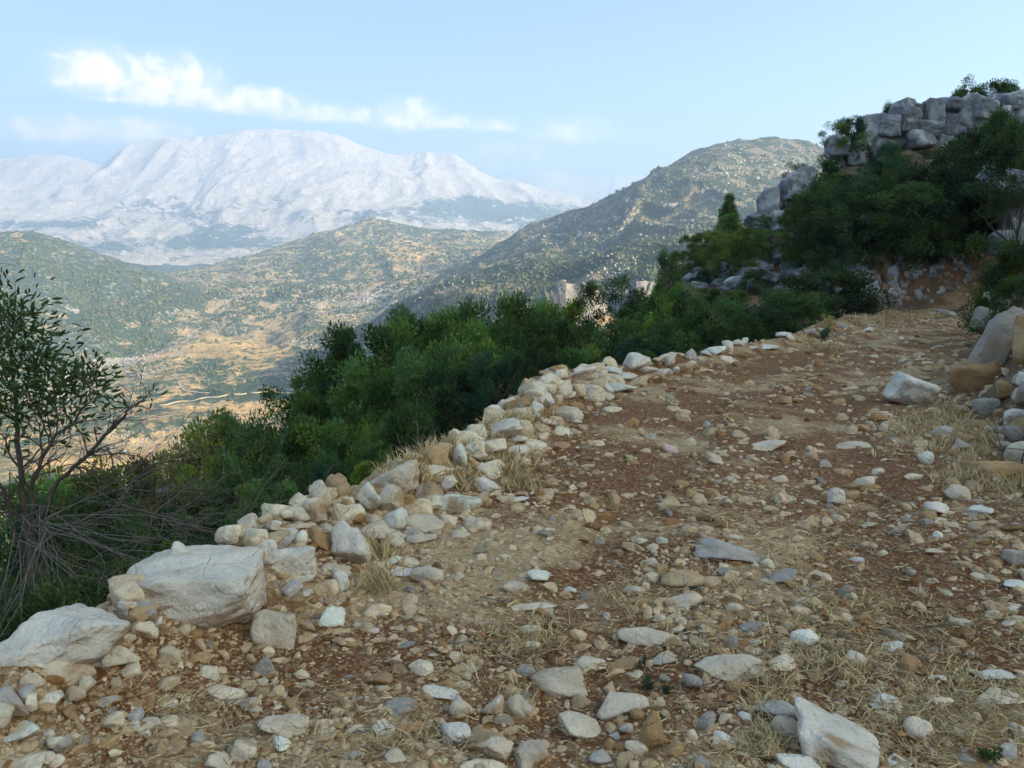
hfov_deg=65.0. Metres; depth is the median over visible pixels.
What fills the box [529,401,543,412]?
stone
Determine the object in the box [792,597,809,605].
stone
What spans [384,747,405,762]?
stone
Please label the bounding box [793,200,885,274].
tree
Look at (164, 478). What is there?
tree
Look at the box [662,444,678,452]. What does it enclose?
stone
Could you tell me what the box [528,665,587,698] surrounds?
boulder
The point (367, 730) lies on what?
dry twig
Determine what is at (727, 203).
tree
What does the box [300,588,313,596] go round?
stone
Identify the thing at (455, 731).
stone
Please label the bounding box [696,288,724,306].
shrub
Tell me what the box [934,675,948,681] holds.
stone
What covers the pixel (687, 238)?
tree
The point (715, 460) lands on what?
stone
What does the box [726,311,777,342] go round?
tree
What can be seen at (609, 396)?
stone
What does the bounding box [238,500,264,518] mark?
shrub
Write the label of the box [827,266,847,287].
shrub
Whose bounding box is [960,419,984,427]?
stone
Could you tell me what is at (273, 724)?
boulder
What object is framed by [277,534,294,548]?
stone
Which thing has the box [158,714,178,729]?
stone
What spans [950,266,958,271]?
rock
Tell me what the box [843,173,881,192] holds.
tree
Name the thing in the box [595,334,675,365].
shrub
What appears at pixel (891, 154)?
tree
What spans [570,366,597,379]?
stone
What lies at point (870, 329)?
stone
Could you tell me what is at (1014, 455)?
rock
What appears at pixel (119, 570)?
shrub
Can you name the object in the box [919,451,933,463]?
stone
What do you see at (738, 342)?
stone
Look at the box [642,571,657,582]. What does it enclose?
stone
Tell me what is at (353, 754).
stone
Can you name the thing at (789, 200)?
shrub
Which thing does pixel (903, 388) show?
boulder
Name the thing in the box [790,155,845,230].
tree
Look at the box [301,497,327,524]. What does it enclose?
stone
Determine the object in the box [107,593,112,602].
stone
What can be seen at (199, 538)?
shrub
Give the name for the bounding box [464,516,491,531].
stone
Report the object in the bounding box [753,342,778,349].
stone
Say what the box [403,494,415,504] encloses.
stone
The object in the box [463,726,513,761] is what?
boulder
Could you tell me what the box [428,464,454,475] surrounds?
stone
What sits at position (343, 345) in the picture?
bush
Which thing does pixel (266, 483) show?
dead bush
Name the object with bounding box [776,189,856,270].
tree
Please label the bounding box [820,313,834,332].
thistle
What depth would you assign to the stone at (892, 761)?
2.58 m
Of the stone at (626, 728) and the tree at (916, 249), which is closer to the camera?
the stone at (626, 728)
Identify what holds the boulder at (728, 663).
on the ground at (624, 478)
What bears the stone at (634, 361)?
on the ground at (624, 478)
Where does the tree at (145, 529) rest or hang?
on the ground at (624, 478)
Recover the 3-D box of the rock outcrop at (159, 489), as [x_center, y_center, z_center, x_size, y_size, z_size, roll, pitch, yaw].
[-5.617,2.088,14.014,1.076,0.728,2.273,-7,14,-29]
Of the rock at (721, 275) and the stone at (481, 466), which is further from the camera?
the rock at (721, 275)
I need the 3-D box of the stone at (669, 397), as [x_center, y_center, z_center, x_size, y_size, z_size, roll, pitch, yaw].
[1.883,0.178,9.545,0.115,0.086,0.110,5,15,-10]
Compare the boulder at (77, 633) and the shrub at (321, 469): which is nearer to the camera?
the boulder at (77, 633)
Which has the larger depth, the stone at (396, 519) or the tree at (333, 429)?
the tree at (333, 429)
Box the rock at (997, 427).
[991,426,1003,433]
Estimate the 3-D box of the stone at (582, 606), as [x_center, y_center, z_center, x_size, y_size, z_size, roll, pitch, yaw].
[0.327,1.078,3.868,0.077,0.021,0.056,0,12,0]
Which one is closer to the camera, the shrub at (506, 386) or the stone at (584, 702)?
the stone at (584, 702)
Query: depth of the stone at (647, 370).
11.14 m
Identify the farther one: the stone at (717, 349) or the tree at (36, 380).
the stone at (717, 349)
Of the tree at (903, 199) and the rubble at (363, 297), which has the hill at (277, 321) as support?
the rubble at (363, 297)
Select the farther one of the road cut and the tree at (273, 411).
the road cut
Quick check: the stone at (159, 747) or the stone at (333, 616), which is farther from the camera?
the stone at (333, 616)
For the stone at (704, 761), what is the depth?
2.57 m
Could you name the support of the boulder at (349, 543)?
on the ground at (624, 478)
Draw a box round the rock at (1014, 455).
[1003,441,1023,463]
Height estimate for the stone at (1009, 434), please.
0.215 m
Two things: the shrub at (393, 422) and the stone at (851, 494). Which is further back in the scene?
the shrub at (393, 422)
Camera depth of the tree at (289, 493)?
7.87 m
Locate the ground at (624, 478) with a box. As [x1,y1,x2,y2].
[0,144,1023,767]
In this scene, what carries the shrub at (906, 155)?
on the ground at (624, 478)
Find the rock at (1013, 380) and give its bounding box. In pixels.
[1011,374,1016,384]
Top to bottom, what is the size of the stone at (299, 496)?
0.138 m
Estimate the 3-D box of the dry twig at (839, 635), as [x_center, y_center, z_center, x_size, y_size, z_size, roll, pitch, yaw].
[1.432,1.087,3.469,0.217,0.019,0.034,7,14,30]
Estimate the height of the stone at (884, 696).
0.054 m
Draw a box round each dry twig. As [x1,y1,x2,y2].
[352,725,391,733]
[449,639,509,643]
[453,740,477,743]
[480,596,511,602]
[698,680,718,687]
[754,646,783,655]
[817,630,868,643]
[821,540,885,551]
[882,563,919,569]
[918,621,959,627]
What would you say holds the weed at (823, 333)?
on the ground at (624, 478)
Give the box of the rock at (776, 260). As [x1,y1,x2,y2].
[771,254,783,264]
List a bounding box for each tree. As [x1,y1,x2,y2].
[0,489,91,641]
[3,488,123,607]
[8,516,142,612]
[68,478,173,552]
[88,520,170,575]
[125,425,226,503]
[127,411,272,532]
[135,461,192,495]
[137,490,220,557]
[169,504,246,541]
[181,404,289,479]
[208,409,325,521]
[226,475,298,522]
[257,399,345,463]
[258,367,339,441]
[275,424,357,492]
[277,407,395,500]
[281,347,384,426]
[319,347,443,482]
[365,315,447,442]
[369,303,483,414]
[382,342,492,457]
[399,315,521,439]
[439,295,518,420]
[486,313,584,397]
[505,348,567,395]
[513,302,567,350]
[527,294,591,349]
[527,336,595,376]
[557,314,620,357]
[567,314,644,366]
[573,274,651,353]
[589,295,661,355]
[614,299,695,351]
[636,280,703,352]
[638,315,707,354]
[646,299,732,350]
[650,247,681,304]
[678,233,713,266]
[682,292,751,338]
[691,227,737,263]
[698,232,767,277]
[710,212,749,249]
[714,192,742,232]
[723,300,797,339]
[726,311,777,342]
[747,285,845,329]
[749,214,782,240]
[751,228,793,263]
[773,205,817,243]
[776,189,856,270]
[776,264,898,329]
[780,154,827,179]
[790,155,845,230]
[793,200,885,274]
[815,173,882,246]
[817,115,876,166]
[824,180,896,249]
[827,116,870,161]
[838,181,959,263]
[838,189,938,273]
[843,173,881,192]
[856,160,881,182]
[859,139,908,187]
[878,169,924,186]
[879,180,913,193]
[882,98,892,112]
[882,197,967,264]
[884,155,946,191]
[894,180,1008,263]
[896,120,1023,215]
[917,151,980,222]
[921,162,996,250]
[955,106,1023,199]
[957,73,988,93]
[969,77,1020,93]
[979,121,1023,280]
[991,156,1023,231]
[998,87,1020,92]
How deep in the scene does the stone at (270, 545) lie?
3.92 m
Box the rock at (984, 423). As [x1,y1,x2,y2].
[976,420,999,429]
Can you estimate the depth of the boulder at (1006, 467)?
5.95 m
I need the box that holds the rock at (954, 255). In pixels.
[949,252,961,258]
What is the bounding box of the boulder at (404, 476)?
[369,460,419,493]
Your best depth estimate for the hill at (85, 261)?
2213.45 m
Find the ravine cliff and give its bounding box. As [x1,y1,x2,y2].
[502,280,656,351]
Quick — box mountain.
[343,136,823,383]
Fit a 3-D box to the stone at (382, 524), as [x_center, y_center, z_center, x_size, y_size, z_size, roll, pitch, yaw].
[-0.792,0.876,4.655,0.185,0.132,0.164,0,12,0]
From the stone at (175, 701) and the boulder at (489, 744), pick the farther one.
the stone at (175, 701)
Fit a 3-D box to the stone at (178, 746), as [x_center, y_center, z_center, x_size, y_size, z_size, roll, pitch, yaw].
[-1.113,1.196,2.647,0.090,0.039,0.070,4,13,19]
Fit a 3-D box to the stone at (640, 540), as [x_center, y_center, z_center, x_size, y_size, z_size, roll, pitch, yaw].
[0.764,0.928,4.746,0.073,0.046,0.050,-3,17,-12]
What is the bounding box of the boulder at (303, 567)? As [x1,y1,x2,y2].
[271,545,317,582]
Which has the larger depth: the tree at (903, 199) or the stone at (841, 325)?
the tree at (903, 199)
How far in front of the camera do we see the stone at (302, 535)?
4.23 m
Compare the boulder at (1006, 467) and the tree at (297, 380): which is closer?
the boulder at (1006, 467)
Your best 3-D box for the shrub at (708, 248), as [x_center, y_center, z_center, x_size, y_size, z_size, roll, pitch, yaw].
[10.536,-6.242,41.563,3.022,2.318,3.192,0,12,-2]
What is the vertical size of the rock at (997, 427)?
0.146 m
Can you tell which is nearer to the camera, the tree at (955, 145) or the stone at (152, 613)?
the stone at (152, 613)
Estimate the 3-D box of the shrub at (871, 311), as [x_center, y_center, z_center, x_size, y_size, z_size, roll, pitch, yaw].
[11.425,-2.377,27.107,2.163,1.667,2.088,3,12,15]
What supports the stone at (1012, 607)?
on the ground at (624, 478)
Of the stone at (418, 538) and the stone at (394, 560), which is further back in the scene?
the stone at (418, 538)
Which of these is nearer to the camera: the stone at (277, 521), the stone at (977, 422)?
the stone at (277, 521)
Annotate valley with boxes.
[0,263,340,569]
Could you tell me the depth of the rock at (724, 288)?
35.82 m
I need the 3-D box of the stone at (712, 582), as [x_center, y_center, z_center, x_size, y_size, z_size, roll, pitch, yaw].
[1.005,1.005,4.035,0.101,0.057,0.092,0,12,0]
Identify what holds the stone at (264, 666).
on the ground at (624, 478)
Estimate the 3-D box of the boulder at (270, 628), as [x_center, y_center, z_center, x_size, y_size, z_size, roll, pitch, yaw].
[-1.009,1.058,3.420,0.193,0.185,0.158,0,12,0]
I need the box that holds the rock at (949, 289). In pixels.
[945,286,953,291]
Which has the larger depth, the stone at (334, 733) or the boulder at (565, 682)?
the boulder at (565, 682)
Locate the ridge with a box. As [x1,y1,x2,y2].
[498,169,645,202]
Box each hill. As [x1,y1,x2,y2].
[0,231,209,385]
[139,218,516,357]
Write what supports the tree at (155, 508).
on the ground at (624, 478)
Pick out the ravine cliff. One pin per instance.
(561, 294)
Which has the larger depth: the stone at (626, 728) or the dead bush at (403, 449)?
the dead bush at (403, 449)
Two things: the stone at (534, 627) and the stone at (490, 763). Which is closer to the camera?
the stone at (490, 763)
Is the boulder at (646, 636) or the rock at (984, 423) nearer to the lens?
the boulder at (646, 636)
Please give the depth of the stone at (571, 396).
8.76 m
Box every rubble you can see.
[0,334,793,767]
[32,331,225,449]
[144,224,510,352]
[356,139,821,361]
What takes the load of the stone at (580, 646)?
on the ground at (624, 478)
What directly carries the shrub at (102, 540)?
on the ground at (624, 478)
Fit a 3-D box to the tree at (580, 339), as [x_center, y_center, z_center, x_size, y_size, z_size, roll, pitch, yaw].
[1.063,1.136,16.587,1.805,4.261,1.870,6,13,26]
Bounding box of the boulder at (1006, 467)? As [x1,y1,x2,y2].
[959,461,1023,483]
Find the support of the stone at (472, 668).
on the ground at (624, 478)
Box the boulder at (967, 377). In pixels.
[947,360,1002,393]
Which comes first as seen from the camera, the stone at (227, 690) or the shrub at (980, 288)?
the stone at (227, 690)
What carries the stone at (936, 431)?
on the ground at (624, 478)
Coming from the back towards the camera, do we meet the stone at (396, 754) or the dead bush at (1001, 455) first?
the dead bush at (1001, 455)
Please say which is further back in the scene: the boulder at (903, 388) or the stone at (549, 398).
the boulder at (903, 388)
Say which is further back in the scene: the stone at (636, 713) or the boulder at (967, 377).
the boulder at (967, 377)
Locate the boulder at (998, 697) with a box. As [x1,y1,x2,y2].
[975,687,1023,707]
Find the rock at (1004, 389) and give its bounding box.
[995,379,1014,399]
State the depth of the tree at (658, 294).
23.75 m
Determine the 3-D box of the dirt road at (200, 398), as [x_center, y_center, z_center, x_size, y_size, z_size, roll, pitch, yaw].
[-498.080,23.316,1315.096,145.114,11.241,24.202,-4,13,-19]
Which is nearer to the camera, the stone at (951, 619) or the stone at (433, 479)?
the stone at (951, 619)
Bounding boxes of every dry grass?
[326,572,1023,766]
[349,306,1023,594]
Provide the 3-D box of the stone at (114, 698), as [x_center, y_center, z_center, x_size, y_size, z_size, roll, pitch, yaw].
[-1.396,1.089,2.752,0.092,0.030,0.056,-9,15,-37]
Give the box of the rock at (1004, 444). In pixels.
[995,441,1011,449]
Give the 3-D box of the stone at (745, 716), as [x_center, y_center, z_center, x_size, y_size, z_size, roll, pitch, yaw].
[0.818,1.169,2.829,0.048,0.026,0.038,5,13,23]
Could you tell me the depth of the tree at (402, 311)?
16.80 m
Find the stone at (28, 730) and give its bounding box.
[3,720,41,742]
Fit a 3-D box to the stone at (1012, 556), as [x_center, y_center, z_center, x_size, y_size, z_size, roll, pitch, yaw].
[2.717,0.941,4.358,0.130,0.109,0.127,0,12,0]
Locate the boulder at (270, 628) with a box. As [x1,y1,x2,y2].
[250,609,296,648]
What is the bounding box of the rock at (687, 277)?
[681,272,693,281]
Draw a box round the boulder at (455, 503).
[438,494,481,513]
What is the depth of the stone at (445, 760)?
2.60 m
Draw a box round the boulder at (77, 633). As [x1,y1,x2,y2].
[0,603,130,666]
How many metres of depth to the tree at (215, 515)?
7.70 m
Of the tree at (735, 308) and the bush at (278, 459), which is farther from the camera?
the tree at (735, 308)
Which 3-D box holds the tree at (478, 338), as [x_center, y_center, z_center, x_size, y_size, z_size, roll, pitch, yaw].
[-0.949,1.283,14.769,2.278,5.240,2.607,-6,13,-26]
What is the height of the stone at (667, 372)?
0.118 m
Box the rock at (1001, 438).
[988,434,1004,443]
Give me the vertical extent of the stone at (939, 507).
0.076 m
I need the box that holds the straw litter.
[22,487,1023,767]
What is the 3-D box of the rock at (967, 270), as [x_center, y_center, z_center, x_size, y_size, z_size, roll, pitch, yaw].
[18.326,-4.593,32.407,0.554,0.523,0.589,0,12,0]
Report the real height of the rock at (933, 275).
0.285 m
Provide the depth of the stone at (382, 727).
2.75 m
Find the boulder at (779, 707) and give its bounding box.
[753,699,796,720]
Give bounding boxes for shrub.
[0,464,73,606]
[0,553,84,636]
[0,570,108,640]
[0,606,35,641]
[56,551,133,607]
[57,453,154,530]
[92,557,147,603]
[100,471,160,500]
[156,521,218,550]
[159,540,190,550]
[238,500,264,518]
[306,458,349,484]
[343,439,404,485]
[348,401,441,485]
[350,424,395,478]
[350,461,384,484]
[457,347,531,429]
[492,372,530,404]
[556,343,602,368]
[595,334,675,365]
[636,350,658,366]
[662,250,708,280]
[679,230,717,262]
[686,319,732,349]
[689,270,711,285]
[690,243,738,258]
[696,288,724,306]
[710,245,754,259]
[716,291,752,304]
[723,268,778,295]
[734,227,772,253]
[750,320,801,337]
[782,203,809,231]
[783,193,800,209]
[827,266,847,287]
[827,289,879,317]
[904,154,922,159]
[911,149,943,160]
[950,87,995,97]
[956,265,1009,333]
[957,237,1023,334]
[966,274,1023,331]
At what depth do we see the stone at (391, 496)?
4.97 m
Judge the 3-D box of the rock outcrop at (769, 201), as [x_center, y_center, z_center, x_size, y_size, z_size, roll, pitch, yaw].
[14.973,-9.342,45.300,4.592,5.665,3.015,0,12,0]
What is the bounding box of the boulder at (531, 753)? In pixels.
[512,739,549,767]
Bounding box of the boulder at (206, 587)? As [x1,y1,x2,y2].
[126,545,266,628]
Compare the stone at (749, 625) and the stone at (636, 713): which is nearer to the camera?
the stone at (636, 713)
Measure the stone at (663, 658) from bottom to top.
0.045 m
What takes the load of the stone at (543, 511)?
on the ground at (624, 478)
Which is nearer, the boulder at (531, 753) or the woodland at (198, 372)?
the boulder at (531, 753)
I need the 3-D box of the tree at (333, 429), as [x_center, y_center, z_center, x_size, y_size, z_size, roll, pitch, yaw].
[-2.182,1.617,10.579,1.547,2.632,1.602,3,12,15]
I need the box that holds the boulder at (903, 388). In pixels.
[883,371,940,404]
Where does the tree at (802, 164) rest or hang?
on the ground at (624, 478)
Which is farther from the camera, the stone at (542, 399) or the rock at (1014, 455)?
the stone at (542, 399)
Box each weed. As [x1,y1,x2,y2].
[638,654,648,667]
[640,672,657,690]
[659,682,673,693]
[689,585,703,590]
[819,325,831,338]
[976,743,1002,763]
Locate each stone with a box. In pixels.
[0,685,28,716]
[0,758,19,767]
[3,720,41,742]
[19,673,46,688]
[19,740,38,752]
[39,690,63,704]
[42,661,95,683]
[44,729,55,738]
[92,659,109,668]
[98,695,118,706]
[100,711,124,727]
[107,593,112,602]
[107,611,136,624]
[128,620,158,639]
[137,600,157,621]
[143,730,151,736]
[153,740,165,759]
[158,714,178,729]
[165,740,186,754]
[167,699,178,708]
[169,541,189,554]
[190,731,206,743]
[202,545,235,548]
[203,751,232,767]
[206,684,244,699]
[229,733,256,761]
[254,656,275,675]
[257,539,278,566]
[265,520,282,527]
[273,736,291,751]
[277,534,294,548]
[284,527,297,535]
[288,521,310,528]
[289,492,307,501]
[292,529,307,544]
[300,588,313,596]
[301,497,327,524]
[309,530,331,550]
[310,730,339,742]
[313,697,320,701]
[313,719,333,726]
[317,606,345,627]
[318,523,332,533]
[321,562,351,574]
[331,503,350,520]
[332,570,349,592]
[345,724,363,733]
[348,750,360,758]
[352,513,366,523]
[354,482,381,510]
[360,520,390,540]
[363,671,392,684]
[365,514,379,523]
[366,628,379,632]
[371,723,395,735]
[379,483,404,511]
[382,697,418,715]
[383,507,407,530]
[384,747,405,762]
[387,459,405,469]
[387,556,400,563]
[387,567,411,576]
[390,538,404,549]
[396,721,422,733]
[402,528,418,535]
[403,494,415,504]
[405,513,444,532]
[405,534,436,543]
[408,659,433,675]
[409,567,443,584]
[414,756,421,761]
[415,481,443,509]
[420,474,436,483]
[422,684,461,699]
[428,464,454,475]
[436,756,447,764]
[437,514,457,525]
[440,722,470,742]
[449,698,474,716]
[450,530,469,537]
[453,442,466,466]
[459,758,507,767]
[463,666,479,673]
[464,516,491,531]
[465,442,479,452]
[466,436,485,443]
[471,477,497,492]
[474,548,487,553]
[475,462,489,473]
[481,695,503,713]
[486,417,522,438]
[487,405,500,408]
[502,581,528,592]
[506,694,533,716]
[509,435,527,441]
[509,445,530,455]
[509,496,528,501]
[511,602,556,611]
[514,455,530,466]
[516,402,524,407]
[519,625,541,633]
[524,641,540,649]
[527,569,550,580]
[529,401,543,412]
[531,393,550,403]
[538,508,550,515]
[541,417,555,425]
[543,391,554,406]
[553,441,570,449]
[563,586,576,592]
[564,391,575,399]
[564,560,581,569]
[568,402,584,409]
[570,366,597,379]
[571,420,582,423]
[571,693,590,711]
[573,643,591,651]
[573,655,605,672]
[575,604,587,609]
[589,749,611,764]
[596,637,607,644]
[602,379,613,392]
[603,612,610,618]
[604,737,615,750]
[605,366,621,375]
[605,393,614,399]
[606,656,638,670]
[608,383,636,392]
[609,732,619,739]
[619,723,632,733]
[621,372,637,381]
[622,352,650,369]
[622,585,645,595]
[625,454,633,458]
[625,740,648,755]
[630,708,644,719]
[636,538,647,543]
[638,710,663,748]
[639,366,657,374]
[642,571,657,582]
[646,475,658,481]
[652,650,677,665]
[656,368,673,375]
[656,536,667,543]
[658,674,670,682]
[661,709,669,719]
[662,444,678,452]
[664,592,702,610]
[666,395,674,399]
[666,739,683,757]
[671,366,679,372]
[672,480,688,486]
[683,673,703,687]
[686,729,697,737]
[693,754,710,767]
[696,710,714,729]
[700,351,711,356]
[703,421,710,426]
[703,576,721,588]
[706,346,726,353]
[708,456,722,464]
[713,730,734,744]
[724,680,745,691]
[733,339,743,345]
[738,621,759,632]
[738,711,750,721]
[742,337,747,344]
[752,440,786,450]
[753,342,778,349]
[760,747,786,759]
[762,568,797,582]
[768,654,796,670]
[769,715,797,740]
[775,332,792,337]
[775,396,791,403]
[775,753,820,767]
[790,629,818,646]
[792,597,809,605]
[803,451,817,458]
[804,329,815,333]
[806,672,824,680]
[827,487,845,504]
[836,322,848,328]
[836,441,870,448]
[844,593,858,600]
[845,490,859,500]
[845,650,868,666]
[849,557,864,561]
[851,613,871,622]
[852,476,874,486]
[863,327,874,331]
[868,693,901,713]
[874,549,887,555]
[878,641,902,652]
[878,662,892,672]
[883,628,906,641]
[888,753,910,767]
[900,653,919,671]
[903,716,934,741]
[904,610,918,615]
[906,569,916,575]
[908,587,924,593]
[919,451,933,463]
[919,694,954,707]
[923,501,948,513]
[924,548,945,553]
[929,425,952,437]
[932,531,943,539]
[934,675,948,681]
[937,309,949,313]
[944,484,970,501]
[945,312,956,315]
[948,617,971,625]
[952,688,971,695]
[954,439,969,450]
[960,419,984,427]
[961,623,974,637]
[964,667,979,675]
[966,306,1023,364]
[967,505,993,514]
[970,572,988,579]
[977,669,1015,680]
[996,742,1017,759]
[1001,549,1023,564]
[1001,619,1021,626]
[1002,425,1023,442]
[1003,408,1023,425]
[1003,579,1023,587]
[1007,604,1021,609]
[1007,722,1023,738]
[1012,315,1023,366]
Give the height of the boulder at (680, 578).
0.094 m
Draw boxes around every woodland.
[0,230,219,385]
[0,333,333,541]
[138,217,512,357]
[342,138,823,360]
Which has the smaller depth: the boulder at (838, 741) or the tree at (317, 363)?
the boulder at (838, 741)
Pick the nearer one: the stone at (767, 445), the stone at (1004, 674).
the stone at (1004, 674)
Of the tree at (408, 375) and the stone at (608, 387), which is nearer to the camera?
the stone at (608, 387)
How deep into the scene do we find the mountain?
1833.92 m
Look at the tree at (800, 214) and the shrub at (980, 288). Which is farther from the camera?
the tree at (800, 214)
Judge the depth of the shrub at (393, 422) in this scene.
9.49 m
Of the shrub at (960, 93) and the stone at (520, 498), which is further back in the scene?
the shrub at (960, 93)
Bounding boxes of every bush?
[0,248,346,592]
[0,317,394,639]
[0,378,306,601]
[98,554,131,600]
[108,484,211,564]
[175,447,278,529]
[199,460,278,539]
[225,427,339,516]
[253,446,341,504]
[266,382,388,464]
[307,319,420,407]
[386,412,439,453]
[414,303,471,409]
[418,360,504,446]
[477,289,540,388]
[985,419,1023,463]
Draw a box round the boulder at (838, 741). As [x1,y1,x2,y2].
[794,697,879,767]
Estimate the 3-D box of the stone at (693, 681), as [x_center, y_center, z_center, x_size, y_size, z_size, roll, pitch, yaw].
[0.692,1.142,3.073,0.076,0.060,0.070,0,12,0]
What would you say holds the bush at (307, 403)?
on the ground at (624, 478)
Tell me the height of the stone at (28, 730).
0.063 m
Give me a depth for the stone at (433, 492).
5.23 m
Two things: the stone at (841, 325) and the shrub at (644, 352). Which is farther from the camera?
the stone at (841, 325)
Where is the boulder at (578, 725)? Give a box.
[558,711,600,739]
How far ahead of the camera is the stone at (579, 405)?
8.45 m
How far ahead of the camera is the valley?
1352.33 m
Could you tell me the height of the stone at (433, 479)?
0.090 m
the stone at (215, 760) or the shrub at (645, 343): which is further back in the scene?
the shrub at (645, 343)
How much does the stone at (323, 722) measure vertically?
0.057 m
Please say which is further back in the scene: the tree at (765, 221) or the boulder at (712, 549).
the tree at (765, 221)
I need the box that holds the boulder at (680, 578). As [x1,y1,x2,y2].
[661,570,704,588]
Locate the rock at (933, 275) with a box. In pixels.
[928,272,938,278]
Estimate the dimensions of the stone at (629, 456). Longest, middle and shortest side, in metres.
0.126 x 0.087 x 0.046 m
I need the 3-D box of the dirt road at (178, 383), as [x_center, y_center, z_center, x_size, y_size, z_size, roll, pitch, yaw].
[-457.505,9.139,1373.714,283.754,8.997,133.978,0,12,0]
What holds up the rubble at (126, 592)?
on the ground at (624, 478)
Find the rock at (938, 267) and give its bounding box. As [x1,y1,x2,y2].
[929,264,945,271]
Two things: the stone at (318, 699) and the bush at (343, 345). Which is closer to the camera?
the stone at (318, 699)
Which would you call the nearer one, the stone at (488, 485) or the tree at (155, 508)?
the stone at (488, 485)
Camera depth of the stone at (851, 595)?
3.89 m
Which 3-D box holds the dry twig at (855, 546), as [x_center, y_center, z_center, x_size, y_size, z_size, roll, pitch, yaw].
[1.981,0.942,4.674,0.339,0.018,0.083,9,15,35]
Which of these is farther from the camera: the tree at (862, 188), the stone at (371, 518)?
the tree at (862, 188)
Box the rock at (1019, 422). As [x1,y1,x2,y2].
[999,418,1023,433]
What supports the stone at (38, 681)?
on the ground at (624, 478)
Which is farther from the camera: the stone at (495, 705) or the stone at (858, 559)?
the stone at (858, 559)
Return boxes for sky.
[0,0,1023,178]
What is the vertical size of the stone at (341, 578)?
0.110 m
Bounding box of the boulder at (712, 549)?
[693,538,760,562]
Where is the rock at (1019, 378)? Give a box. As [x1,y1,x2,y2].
[1015,371,1023,385]
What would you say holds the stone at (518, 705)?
on the ground at (624, 478)
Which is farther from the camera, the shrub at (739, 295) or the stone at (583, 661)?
the shrub at (739, 295)
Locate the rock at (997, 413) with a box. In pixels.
[993,408,1004,418]
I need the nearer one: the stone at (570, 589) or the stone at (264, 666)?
the stone at (264, 666)
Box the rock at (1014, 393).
[1011,387,1017,400]
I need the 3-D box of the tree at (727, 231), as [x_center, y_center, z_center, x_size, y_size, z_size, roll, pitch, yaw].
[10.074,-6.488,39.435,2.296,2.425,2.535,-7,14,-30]
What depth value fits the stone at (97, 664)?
2.85 m
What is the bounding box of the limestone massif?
[0,129,594,265]
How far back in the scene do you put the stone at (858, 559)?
4.52 m
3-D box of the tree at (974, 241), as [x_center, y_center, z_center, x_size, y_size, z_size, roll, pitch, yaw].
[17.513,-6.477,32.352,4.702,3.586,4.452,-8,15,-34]
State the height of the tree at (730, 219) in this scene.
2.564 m
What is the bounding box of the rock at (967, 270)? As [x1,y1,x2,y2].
[963,265,973,274]
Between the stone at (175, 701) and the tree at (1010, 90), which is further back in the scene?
the tree at (1010, 90)
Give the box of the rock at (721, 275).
[718,272,731,277]
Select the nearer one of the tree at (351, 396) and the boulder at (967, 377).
the boulder at (967, 377)
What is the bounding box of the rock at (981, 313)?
[969,306,992,330]
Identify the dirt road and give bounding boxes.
[160,393,246,404]
[177,382,293,393]
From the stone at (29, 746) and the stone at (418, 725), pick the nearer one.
the stone at (29, 746)
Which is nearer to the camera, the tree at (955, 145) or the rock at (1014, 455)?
the rock at (1014, 455)
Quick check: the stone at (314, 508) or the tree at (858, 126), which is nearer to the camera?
the stone at (314, 508)
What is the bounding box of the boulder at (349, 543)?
[331,521,371,562]
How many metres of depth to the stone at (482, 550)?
4.47 m
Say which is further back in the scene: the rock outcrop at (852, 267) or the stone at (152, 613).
the rock outcrop at (852, 267)
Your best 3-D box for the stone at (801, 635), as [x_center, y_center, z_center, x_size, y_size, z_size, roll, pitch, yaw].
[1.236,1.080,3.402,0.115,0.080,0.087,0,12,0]
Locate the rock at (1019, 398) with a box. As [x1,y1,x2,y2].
[1015,382,1023,405]
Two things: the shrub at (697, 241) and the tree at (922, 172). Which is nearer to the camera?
the tree at (922, 172)
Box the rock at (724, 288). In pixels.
[719,286,730,290]
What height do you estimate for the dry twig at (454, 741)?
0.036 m
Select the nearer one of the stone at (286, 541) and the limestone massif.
the stone at (286, 541)
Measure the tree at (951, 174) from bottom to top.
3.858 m
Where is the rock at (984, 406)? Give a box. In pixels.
[971,398,1000,414]
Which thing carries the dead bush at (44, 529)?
on the ground at (624, 478)
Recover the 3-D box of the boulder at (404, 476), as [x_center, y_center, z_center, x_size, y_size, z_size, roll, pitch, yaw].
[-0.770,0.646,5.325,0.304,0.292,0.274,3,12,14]
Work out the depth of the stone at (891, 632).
3.55 m
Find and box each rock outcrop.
[153,482,188,494]
[684,260,809,292]
[743,166,817,237]
[802,241,954,281]
[824,89,1023,166]
[975,165,1023,247]
[987,230,1017,255]
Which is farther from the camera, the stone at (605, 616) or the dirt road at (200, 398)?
the dirt road at (200, 398)
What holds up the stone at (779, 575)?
on the ground at (624, 478)
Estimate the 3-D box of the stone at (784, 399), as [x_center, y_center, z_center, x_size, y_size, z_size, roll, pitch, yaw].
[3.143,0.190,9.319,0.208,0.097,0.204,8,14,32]
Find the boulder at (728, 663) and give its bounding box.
[694,654,766,680]
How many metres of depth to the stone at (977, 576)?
4.14 m
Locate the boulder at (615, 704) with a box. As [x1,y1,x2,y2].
[596,692,648,719]
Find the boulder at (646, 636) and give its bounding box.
[616,627,674,646]
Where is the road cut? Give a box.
[850,246,988,308]
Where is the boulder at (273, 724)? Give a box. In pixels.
[257,713,309,737]
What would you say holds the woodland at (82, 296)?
on the hill at (85, 261)
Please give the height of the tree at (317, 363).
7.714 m
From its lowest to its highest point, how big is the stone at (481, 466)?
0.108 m

